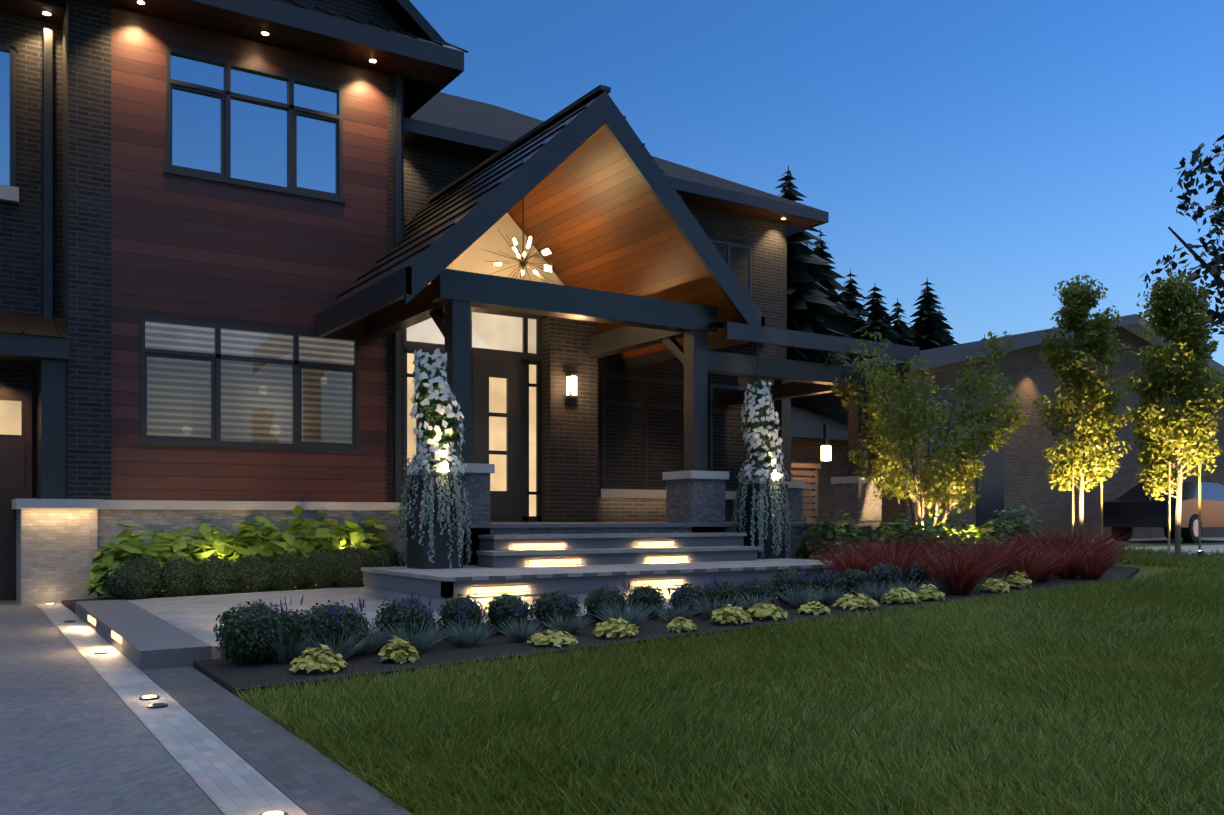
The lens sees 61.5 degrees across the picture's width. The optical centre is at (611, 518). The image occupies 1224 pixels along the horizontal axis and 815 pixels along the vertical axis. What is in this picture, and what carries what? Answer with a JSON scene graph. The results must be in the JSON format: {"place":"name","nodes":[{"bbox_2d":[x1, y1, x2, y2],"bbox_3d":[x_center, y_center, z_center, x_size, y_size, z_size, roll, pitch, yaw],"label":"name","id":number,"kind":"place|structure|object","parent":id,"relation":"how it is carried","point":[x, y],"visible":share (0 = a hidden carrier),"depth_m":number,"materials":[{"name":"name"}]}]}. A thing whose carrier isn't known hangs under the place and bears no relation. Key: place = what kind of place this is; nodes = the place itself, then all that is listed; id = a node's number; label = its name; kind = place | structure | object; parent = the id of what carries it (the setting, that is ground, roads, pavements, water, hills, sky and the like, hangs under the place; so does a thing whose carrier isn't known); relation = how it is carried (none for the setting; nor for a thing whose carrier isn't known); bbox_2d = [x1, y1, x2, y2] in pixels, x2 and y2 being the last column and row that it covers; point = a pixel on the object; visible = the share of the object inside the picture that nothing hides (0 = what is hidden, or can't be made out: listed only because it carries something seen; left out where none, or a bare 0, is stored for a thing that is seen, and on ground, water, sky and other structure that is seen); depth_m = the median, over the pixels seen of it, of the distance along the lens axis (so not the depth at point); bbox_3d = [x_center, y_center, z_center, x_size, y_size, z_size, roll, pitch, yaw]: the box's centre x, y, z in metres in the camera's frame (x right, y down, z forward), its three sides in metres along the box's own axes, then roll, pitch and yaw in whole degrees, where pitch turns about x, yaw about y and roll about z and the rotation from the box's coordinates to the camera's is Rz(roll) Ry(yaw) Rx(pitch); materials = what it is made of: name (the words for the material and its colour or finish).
{"place":"outdoors","nodes":[
{"label":"outdoors","id":0,"kind":"place"},
{"bbox_2d":[0,12,61,498],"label":"brick wall","id":1,"kind":"structure","parent":0,"point":[21,256],"depth_m":13.40,"materials":[{"name":"brick"}]},
{"bbox_2d":[0,185,18,202],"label":"window sill","id":2,"kind":"structure","parent":1,"relation":"attached to","point":[9,193],"depth_m":13.20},
{"bbox_2d":[0,42,18,186],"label":"window frame","id":3,"kind":"object","parent":1,"relation":"attached to","point":[13,49],"visible":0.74,"depth_m":13.24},
{"bbox_2d":[0,48,9,185],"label":"window pane","id":4,"kind":"structure","parent":3,"relation":"in","point":[4,116],"depth_m":13.22,"materials":[{"name":"glass"}]},
{"bbox_2d":[0,389,31,600],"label":"garage door","id":5,"kind":"structure","parent":1,"relation":"attached to","point":[15,466],"depth_m":13.23,"materials":[{"name":"wood"}]},
{"bbox_2d":[0,400,20,434],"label":"garage door windows","id":6,"kind":"structure","parent":5,"relation":"in","point":[10,417],"depth_m":13.22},
{"bbox_2d":[0,0,65,25],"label":"garage soffit","id":7,"kind":"structure","parent":1,"relation":"attached to","point":[32,9],"depth_m":13.16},
{"bbox_2d":[0,311,68,337],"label":"garage awning roof","id":8,"kind":"structure","parent":1,"relation":"attached to","point":[18,322],"depth_m":12.99,"materials":[{"name":"brown metal"}]},
{"bbox_2d":[0,0,68,498],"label":"garage wing trim","id":9,"kind":"structure","parent":1,"relation":"attached to","point":[48,356],"depth_m":12.96,"materials":[{"name":"metal"}]},
{"bbox_2d":[111,6,387,501],"bbox_3d":[-4.960,-3.415,14.353,3.720,6.360,0.270,0,0,-33],"label":"wood siding","id":10,"kind":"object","parent":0,"point":[189,248],"depth_m":14.04,"materials":[{"name":"wood"}]},
{"bbox_2d":[166,46,342,199],"bbox_3d":[-4.916,-5.415,14.267,2.380,1.640,0.102,0,0,-33],"label":"window frame","id":11,"kind":"object","parent":10,"relation":"attached to","point":[226,95],"visible":0.94,"depth_m":14.15,"materials":[{"name":"grey metal"}]},
{"bbox_2d":[172,88,335,192],"bbox_3d":[-4.922,-5.221,14.276,2.270,1.142,0.001,0,0,-33],"label":"window glass","id":12,"kind":"object","parent":11,"relation":"attached to","point":[259,142],"visible":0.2,"depth_m":14.25,"materials":[{"name":"glass"}]},
{"bbox_2d":[171,54,337,114],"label":"window panes","id":13,"kind":"structure","parent":11,"relation":"attached to","point":[207,74],"depth_m":14.24,"materials":[{"name":"glass"}]},
{"bbox_2d":[286,0,404,31],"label":"block gable wall","id":14,"kind":"structure","parent":0,"point":[374,11],"depth_m":15.04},
{"bbox_2d":[273,0,467,52],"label":"block pent roof","id":15,"kind":"structure","parent":14,"relation":"attached to","point":[351,19],"depth_m":14.65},
{"bbox_2d":[428,212,564,285],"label":"gable wall","id":16,"kind":"structure","parent":0,"point":[474,256],"depth_m":16.40,"materials":[{"name":"paint"}]},
{"bbox_2d":[471,542,686,593],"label":"step lights","id":17,"kind":"object","parent":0,"point":[558,561],"visible":0.98,"depth_m":12.15},
{"bbox_2d":[42,541,1223,814],"bbox_3d":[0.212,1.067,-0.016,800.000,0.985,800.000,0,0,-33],"label":"ground","id":18,"kind":"structure","parent":0,"point":[1144,569],"depth_m":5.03,"materials":[{"name":"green plant"}]},
{"bbox_2d":[0,600,223,814],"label":"driveway pavers","id":19,"kind":"object","parent":18,"relation":"on","point":[77,737],"visible":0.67,"depth_m":5.29,"materials":[{"name":"stone"}]},
{"bbox_2d":[75,599,211,671],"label":"concrete step","id":20,"kind":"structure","parent":18,"relation":"on","point":[150,640],"depth_m":8.52,"materials":[{"name":"concrete"}]},
{"bbox_2d":[88,615,121,643],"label":"step lights","id":21,"kind":"object","parent":20,"relation":"attached to","point":[116,637],"visible":1,"depth_m":8.72},
{"bbox_2d":[35,603,307,814],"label":"paved border strip","id":22,"kind":"object","parent":18,"relation":"on","point":[227,779],"visible":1,"depth_m":5.46,"materials":[{"name":"concrete"}]},
{"bbox_2d":[94,651,109,653],"bbox_3d":[-4.170,1.094,8.407,0.116,0.016,0.116,0,0,-33],"label":"ground light","id":23,"kind":"object","parent":22,"relation":"on","point":[101,652],"depth_m":8.37,"materials":[{"name":"grey metal"}]},
{"bbox_2d":[139,695,158,699],"bbox_3d":[-2.916,1.129,6.479,0.116,0.016,0.116,0,0,-33],"label":"ground light","id":24,"kind":"object","parent":22,"relation":"on","point":[151,697],"depth_m":6.45,"materials":[{"name":"grey metal"}]},
{"bbox_2d":[147,703,167,708],"bbox_3d":[-2.752,1.133,6.228,0.116,0.016,0.116,0,0,-33],"label":"ground light","id":25,"kind":"object","parent":22,"relation":"on","point":[157,705],"depth_m":6.20,"materials":[{"name":"grey metal"}]},
{"bbox_2d":[259,811,287,814],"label":"ground light","id":26,"kind":"object","parent":22,"relation":"on","point":[276,813],"depth_m":4.06,"materials":[{"name":"grey metal"}]},
{"bbox_2d":[62,583,335,612],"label":"soil","id":27,"kind":"structure","parent":18,"relation":"on","point":[69,604],"depth_m":12.67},
{"bbox_2d":[83,505,406,597],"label":"leafy plants","id":28,"kind":"object","parent":27,"relation":"on","point":[162,547],"visible":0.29,"depth_m":13.07,"materials":[{"name":"green plant"}]},
{"bbox_2d":[96,546,404,599],"bbox_3d":[-4.349,0.699,12.780,3.666,0.671,1.124,0,0,-33],"label":"boxwood hedge","id":29,"kind":"object","parent":27,"relation":"on","point":[140,577],"depth_m":12.23,"materials":[{"name":"green plant"}]},
{"bbox_2d":[16,509,399,604],"bbox_3d":[-5.348,0.525,14.262,5.010,1.280,1.000,0,0,-33],"label":"stone base","id":30,"kind":"object","parent":18,"relation":"on","point":[57,550],"visible":0.39,"depth_m":12.85,"materials":[{"name":"stone"}]},
{"bbox_2d":[12,499,404,510],"bbox_3d":[-5.332,-0.178,14.237,5.110,0.125,1.060,0,0,-33],"label":"wall cap","id":31,"kind":"object","parent":30,"relation":"on","point":[150,504],"visible":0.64,"depth_m":13.61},
{"bbox_2d":[62,0,403,501],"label":"brick piers","id":32,"kind":"structure","parent":30,"relation":"on","point":[86,171],"depth_m":13.09,"materials":[{"name":"brick"}]},
{"bbox_2d":[111,0,448,116],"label":"block gable roof","id":33,"kind":"structure","parent":32,"relation":"on","point":[407,16],"depth_m":15.41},
{"bbox_2d":[94,0,455,85],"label":"soffit","id":34,"kind":"structure","parent":33,"relation":"attached to","point":[219,20],"depth_m":14.10,"materials":[{"name":"wood"}]},
{"bbox_2d":[182,0,463,500],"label":"trim","id":35,"kind":"structure","parent":33,"relation":"attached to","point":[315,23],"depth_m":14.54,"materials":[{"name":"metal"}]},
{"bbox_3d":[-5.716,-3.235,15.514,3.720,6.000,2.500,0,0,-33],"label":"woodland tree","id":36,"kind":"object","parent":30,"relation":"on","visible":0},
{"bbox_2d":[137,170,361,452],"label":"metal window sills","id":37,"kind":"structure","parent":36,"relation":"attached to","point":[261,188],"depth_m":14.14,"materials":[{"name":"black"}]},
{"bbox_2d":[141,316,358,449],"bbox_3d":[-4.946,-1.820,14.248,2.930,1.650,0.102,0,0,-33],"label":"window frame","id":38,"kind":"object","parent":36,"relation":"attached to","point":[218,356],"visible":0.81,"depth_m":14.08,"materials":[{"name":"grey metal"}]},
{"bbox_2d":[147,356,351,443],"bbox_3d":[-4.952,-1.625,14.257,2.820,1.150,0.001,0,0,-33],"label":"window glass","id":39,"kind":"object","parent":38,"relation":"attached to","point":[256,401],"visible":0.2,"depth_m":14.21,"materials":[{"name":"glass"}]},
{"bbox_2d":[145,321,353,364],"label":"window panes","id":40,"kind":"structure","parent":38,"relation":"attached to","point":[177,337],"depth_m":14.20,"materials":[{"name":"glass"}]},
{"bbox_2d":[222,610,231,659],"bbox_3d":[-2.920,0.914,7.796,0.090,0.429,0.111,0,0,-14],"label":"plant","id":41,"kind":"object","parent":18,"relation":"on","point":[226,612],"visible":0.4,"depth_m":7.78,"materials":[{"name":"plant"}]},
{"bbox_2d":[141,666,410,814],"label":"paved walkway border","id":42,"kind":"object","parent":18,"relation":"on","point":[307,778],"visible":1,"depth_m":5.10,"materials":[{"name":"stone"}]},
{"bbox_2d":[128,586,870,659],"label":"walkway slab","id":43,"kind":"structure","parent":18,"relation":"on","point":[195,616],"depth_m":10.88,"materials":[{"name":"concrete"}]},
{"bbox_2d":[365,581,811,611],"bbox_3d":[0.255,0.835,12.479,5.900,0.460,2.300,0,0,-33],"label":"step riser","id":44,"kind":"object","parent":18,"relation":"on","point":[388,594],"depth_m":10.70,"materials":[{"name":"stone"}]},
{"bbox_2d":[363,568,838,597],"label":"step","id":45,"kind":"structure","parent":44,"relation":"attached to","point":[443,589],"depth_m":10.80,"materials":[{"name":"stone"}]},
{"bbox_2d":[361,532,851,580],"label":"step treads","id":46,"kind":"object","parent":44,"relation":"on","point":[470,572],"visible":0.76,"depth_m":12.01,"materials":[{"name":"stone"}]},
{"bbox_2d":[397,348,472,568],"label":"flower tower","id":47,"kind":"structure","parent":46,"relation":"on","point":[433,496],"depth_m":11.59,"materials":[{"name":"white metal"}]},
{"bbox_2d":[731,380,792,558],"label":"flower tower","id":48,"kind":"structure","parent":46,"relation":"on","point":[761,504],"depth_m":14.46,"materials":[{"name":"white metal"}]},
{"bbox_2d":[316,84,872,480],"bbox_3d":[-0.297,-3.120,16.437,8.530,4.930,5.662,0,0,-33],"label":"porch timber frame","id":49,"kind":"object","parent":18,"relation":"on","point":[405,297],"visible":0.83,"depth_m":13.82,"materials":[{"name":"wood"}]},
{"bbox_2d":[320,92,749,320],"bbox_3d":[-1.609,-4.200,15.620,5.440,2.650,5.600,0,0,-33],"label":"porch roof","id":50,"kind":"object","parent":49,"relation":"on","point":[430,225],"visible":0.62,"depth_m":13.86,"materials":[{"name":"metal"}]},
{"bbox_2d":[508,126,743,360],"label":"wood ceiling","id":51,"kind":"structure","parent":49,"relation":"attached to","point":[593,208],"depth_m":15.15,"materials":[{"name":"wood"}]},
{"bbox_2d":[483,198,562,282],"bbox_3d":[-1.331,-4.264,15.172,1.122,1.942,1.095,0,0,-33],"label":"chandelier","id":52,"kind":"object","parent":51,"relation":"hanging from","point":[523,260],"visible":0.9,"depth_m":15.13,"materials":[{"name":"glass"}]},
{"bbox_2d":[724,322,919,361],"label":"pergola beam","id":53,"kind":"structure","parent":49,"relation":"attached to","point":[775,336],"depth_m":15.20,"materials":[{"name":"wood"}]},
{"bbox_2d":[194,585,1046,696],"bbox_3d":[0.972,0.987,9.653,8.980,0.435,1.380,0,0,-33],"label":"bed","id":54,"kind":"object","parent":18,"relation":"on","point":[226,674],"visible":0.23,"depth_m":8.03,"materials":[{"name":"soil"}]},
{"bbox_2d":[213,554,979,664],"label":"boxwood shrubs","id":55,"kind":"object","parent":54,"relation":"on","point":[241,628],"visible":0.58,"depth_m":8.79,"materials":[{"name":"green plant"}]},
{"bbox_2d":[252,560,1014,662],"bbox_3d":[1.005,0.762,9.659,8.643,0.645,0.905,0,0,-30],"label":"lavender","id":56,"kind":"object","parent":54,"relation":"on","point":[467,637],"visible":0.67,"depth_m":8.55,"materials":[{"name":"purple plant"}]},
{"bbox_2d":[289,571,1032,672],"bbox_3d":[1.279,0.839,9.432,8.376,0.476,0.494,0,0,-33],"label":"heuchera","id":57,"kind":"object","parent":54,"relation":"on","point":[402,654],"visible":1,"depth_m":8.88,"materials":[{"name":"yellow plant"}]},
{"bbox_2d":[361,526,898,564],"bbox_3d":[0.614,0.590,16.053,8.400,0.950,3.500,0,0,-33],"label":"porch base","id":58,"kind":"object","parent":18,"relation":"on","point":[391,534],"depth_m":13.80,"materials":[{"name":"stone"}]},
{"bbox_2d":[478,536,756,567],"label":"porch steps","id":59,"kind":"structure","parent":58,"relation":"attached to","point":[489,561],"depth_m":12.85,"materials":[{"name":"stone"}]},
{"bbox_2d":[357,522,925,527],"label":"porch floor","id":60,"kind":"structure","parent":58,"relation":"on","point":[581,524],"depth_m":13.83,"materials":[{"name":"stone"}]},
{"bbox_2d":[490,521,545,522],"bbox_3d":[-1.584,0.056,15.995,0.950,0.018,0.600,0,0,-33],"label":"threshold","id":61,"kind":"object","parent":60,"relation":"on","point":[517,521],"depth_m":15.73,"materials":[{"name":"brown"}]},
{"bbox_2d":[404,144,786,521],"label":"brick walls","id":62,"kind":"structure","parent":60,"relation":"on","point":[571,456],"depth_m":17.97,"materials":[{"name":"brick"}]},
{"bbox_2d":[404,307,541,520],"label":"entry frames","id":63,"kind":"structure","parent":62,"relation":"in","point":[511,503],"depth_m":16.42,"materials":[{"name":"metal"}]},
{"bbox_2d":[407,353,535,515],"bbox_3d":[-2.175,-1.260,16.123,2.360,2.550,0.001,0,0,-33],"label":"door glass","id":64,"kind":"object","parent":63,"relation":"in","point":[497,404],"depth_m":16.37,"materials":[{"name":"glass"}]},
{"bbox_2d":[407,312,535,353],"bbox_3d":[-2.175,-2.955,16.123,2.360,0.600,0.001,0,0,-33],"label":"transom window","id":65,"kind":"structure","parent":63,"relation":"in","point":[495,332],"depth_m":16.29,"materials":[{"name":"glass"}]},
{"bbox_2d":[566,373,577,397],"bbox_3d":[-0.646,-2.145,16.647,0.145,0.380,0.130,0,0,-33],"label":"wall sconce","id":66,"kind":"object","parent":62,"relation":"attached to","point":[571,385],"depth_m":16.60,"materials":[{"name":"glass"}]},
{"bbox_2d":[404,132,821,227],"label":"soffit","id":67,"kind":"structure","parent":62,"relation":"on","point":[415,140],"depth_m":20.75,"materials":[{"name":"brown wood"}]},
{"bbox_2d":[404,117,828,235],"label":"fascia","id":68,"kind":"structure","parent":62,"relation":"on","point":[444,133],"depth_m":20.30,"materials":[{"name":"grey metal"}]},
{"bbox_2d":[404,92,825,224],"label":"hip roof","id":69,"kind":"structure","parent":68,"relation":"on","point":[457,112],"depth_m":20.99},
{"bbox_2d":[602,374,683,489],"bbox_3d":[0.582,-1.495,18.166,1.850,1.960,0.102,0,0,-33],"label":"window frame","id":70,"kind":"object","parent":62,"relation":"attached to","point":[646,404],"visible":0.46,"depth_m":18.03,"materials":[{"name":"metal"}]},
{"bbox_2d":[598,489,736,498],"bbox_3d":[1.297,-0.430,18.525,3.600,0.150,0.100,0,0,-33],"label":"window sill","id":71,"kind":"structure","parent":62,"relation":"attached to","point":[621,493],"depth_m":17.89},
{"bbox_2d":[710,384,746,490],"bbox_3d":[2.237,-1.495,19.243,1.100,1.960,0.102,0,0,-33],"label":"window frame","id":72,"kind":"object","parent":62,"relation":"attached to","point":[712,409],"visible":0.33,"depth_m":18.93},
{"bbox_2d":[710,239,751,298],"bbox_3d":[2.438,-5.000,21.640,1.230,1.590,0.102,0,0,-33],"label":"window frame","id":73,"kind":"object","parent":62,"relation":"attached to","point":[729,258],"visible":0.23,"depth_m":21.82,"materials":[{"name":"grey metal"}]},
{"bbox_2d":[458,472,881,564],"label":"porch piers","id":74,"kind":"structure","parent":58,"relation":"on","point":[691,500],"depth_m":14.53,"materials":[{"name":"stone"}]},
{"bbox_2d":[462,463,884,487],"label":"porch pier caps","id":75,"kind":"object","parent":74,"relation":"on","point":[490,468],"visible":0.56,"depth_m":14.49,"materials":[{"name":"concrete"}]},
{"bbox_2d":[329,524,978,587],"bbox_3d":[1.473,0.504,13.421,9.798,0.872,3.642,0,0,-22],"label":"boxwood","id":76,"kind":"object","parent":18,"relation":"on","point":[350,562],"visible":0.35,"depth_m":13.00,"materials":[{"name":"green plant"}]},
{"bbox_2d":[791,463,820,521],"bbox_3d":[3.656,-0.274,21.372,1.700,1.760,0.180,0,0,-33],"label":"cedar screen","id":77,"kind":"object","parent":18,"relation":"on","point":[813,486],"visible":0.27,"depth_m":21.64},
{"bbox_2d":[775,165,853,364],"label":"spruce","id":78,"kind":"object","parent":18,"relation":"on","point":[811,308],"visible":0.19,"depth_m":51.29,"materials":[{"name":"green plant"}]},
{"bbox_2d":[791,437,847,521],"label":"wing walls","id":79,"kind":"structure","parent":18,"relation":"on","point":[805,450],"depth_m":23.51,"materials":[{"name":"beige brick"}]},
{"bbox_2d":[810,229,869,362],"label":"spruce","id":80,"kind":"object","parent":18,"relation":"on","point":[831,286],"visible":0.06,"depth_m":54.32,"materials":[{"name":"green plant"}]},
{"bbox_2d":[838,269,869,337],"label":"spruce","id":81,"kind":"object","parent":18,"relation":"on","point":[853,305],"visible":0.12,"depth_m":57.20,"materials":[{"name":"green plant"}]},
{"bbox_2d":[844,285,900,362],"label":"spruce","id":82,"kind":"object","parent":18,"relation":"on","point":[876,321],"visible":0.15,"depth_m":53.99,"materials":[{"name":"green plant"}]},
{"bbox_2d":[887,298,920,350],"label":"spruce","id":83,"kind":"object","parent":18,"relation":"on","point":[903,329],"visible":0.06,"depth_m":57.89,"materials":[{"name":"green plant"}]},
{"bbox_2d":[909,277,953,350],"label":"spruce","id":84,"kind":"object","parent":18,"relation":"on","point":[929,327],"visible":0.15,"depth_m":59.20,"materials":[{"name":"green plant"}]},
{"bbox_2d":[938,309,958,345],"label":"spruce","id":85,"kind":"object","parent":18,"relation":"on","point":[946,341],"depth_m":62.73,"materials":[{"name":"green plant"}]},
{"bbox_2d":[791,326,1223,539],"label":"neighbour walls","id":86,"kind":"structure","parent":18,"relation":"on","point":[1027,483],"depth_m":25.58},
{"bbox_2d":[791,401,847,430],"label":"garage roof","id":87,"kind":"structure","parent":86,"relation":"attached to","point":[802,416],"depth_m":24.01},
{"bbox_2d":[791,427,879,441],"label":"neighbour wing fascia","id":88,"kind":"structure","parent":86,"relation":"attached to","point":[816,433],"depth_m":22.52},
{"bbox_2d":[928,429,1003,527],"bbox_3d":[8.300,-0.780,24.136,2.700,2.510,0.130,0,0,-33],"label":"neighbour door","id":89,"kind":"structure","parent":86,"relation":"in","point":[990,501],"depth_m":24.52,"materials":[{"name":"grey"}]},
{"bbox_2d":[791,314,1223,381],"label":"neighbour roof","id":90,"kind":"structure","parent":86,"relation":"on","point":[928,353],"depth_m":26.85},
{"bbox_2d":[1121,323,1223,381],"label":"roof","id":91,"kind":"structure","parent":90,"relation":"attached to","point":[1135,328],"depth_m":27.90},
{"bbox_2d":[1000,565,1138,596],"bbox_3d":[4.905,0.768,14.042,5.200,0.342,4.450,0,0,-33],"label":"bed","id":92,"kind":"object","parent":18,"relation":"on","point":[1115,572],"visible":0.13,"depth_m":12.61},
{"bbox_2d":[796,505,1047,559],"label":"shrubs","id":93,"kind":"object","parent":92,"relation":"on","point":[1010,519],"visible":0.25,"depth_m":14.96,"materials":[{"name":"green plant"}]},
{"bbox_2d":[823,331,1029,536],"bbox_3d":[4.727,-1.002,15.429,2.782,3.410,2.762,0,0,-11],"label":"serviceberry tree","id":94,"kind":"object","parent":92,"relation":"on","point":[962,467],"visible":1,"depth_m":14.99,"materials":[{"name":"green plant"}]},
{"bbox_2d":[799,523,1143,594],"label":"red grass leaves","id":95,"kind":"object","parent":92,"relation":"on","point":[1083,559],"visible":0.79,"depth_m":12.34,"materials":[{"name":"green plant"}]},
{"bbox_2d":[1033,273,1137,539],"bbox_3d":[8.434,-1.882,18.239,1.669,4.976,1.452,0,0,-33],"label":"columnar tree","id":96,"kind":"object","parent":18,"relation":"on","point":[1085,389],"visible":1,"depth_m":18.03,"materials":[{"name":"green plant"}]},
{"bbox_2d":[1056,537,1223,554],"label":"neighbour drive","id":97,"kind":"structure","parent":18,"relation":"on","point":[1209,548],"depth_m":21.79,"materials":[{"name":"concrete"}]},
{"bbox_2d":[1103,481,1223,541],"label":"car","id":98,"kind":"object","parent":97,"relation":"on","point":[1130,509],"visible":0.75,"depth_m":24.12,"materials":[{"name":"black paint"}]},
{"bbox_2d":[1124,554,1222,559],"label":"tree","id":99,"kind":"object","parent":18,"relation":"on","point":[1163,555],"visible":0.1,"depth_m":16.09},
{"bbox_2d":[1123,271,1223,555],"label":"columnar tree","id":100,"kind":"object","parent":18,"relation":"on","point":[1180,365],"visible":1,"depth_m":15.77,"materials":[{"name":"green plant"}]},
{"bbox_2d":[1139,135,1223,333],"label":"tree","id":101,"kind":"object","parent":18,"relation":"on","point":[1213,268],"visible":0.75,"depth_m":60.25,"materials":[{"name":"green plant"}]},
{"bbox_2d":[1197,550,1203,557],"bbox_3d":[8.720,0.562,15.231,0.083,0.177,0.100,0,0,-10],"label":"garden spotlight","id":102,"kind":"object","parent":18,"relation":"on","point":[1200,552],"visible":0.67,"depth_m":15.20,"materials":[{"name":"grey metal"}]},
{"bbox_2d":[409,0,1223,365],"label":"sky","id":103,"kind":"structure","parent":0,"point":[997,153],"materials":[{"name":"blue"}]},
{"bbox_2d":[823,424,828,445],"bbox_3d":[4.388,-1.710,21.073,0.080,0.450,0.080,0,0,-33],"label":"lamp stem","id":104,"kind":"object","parent":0,"point":[825,434],"visible":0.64,"depth_m":21.05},
{"bbox_2d":[821,446,830,460],"bbox_3d":[4.388,-1.335,21.073,0.140,0.300,0.140,0,0,-33],"label":"lantern glass","id":105,"kind":"object","parent":104,"relation":"hanging from","point":[825,453],"visible":1,"depth_m":21.03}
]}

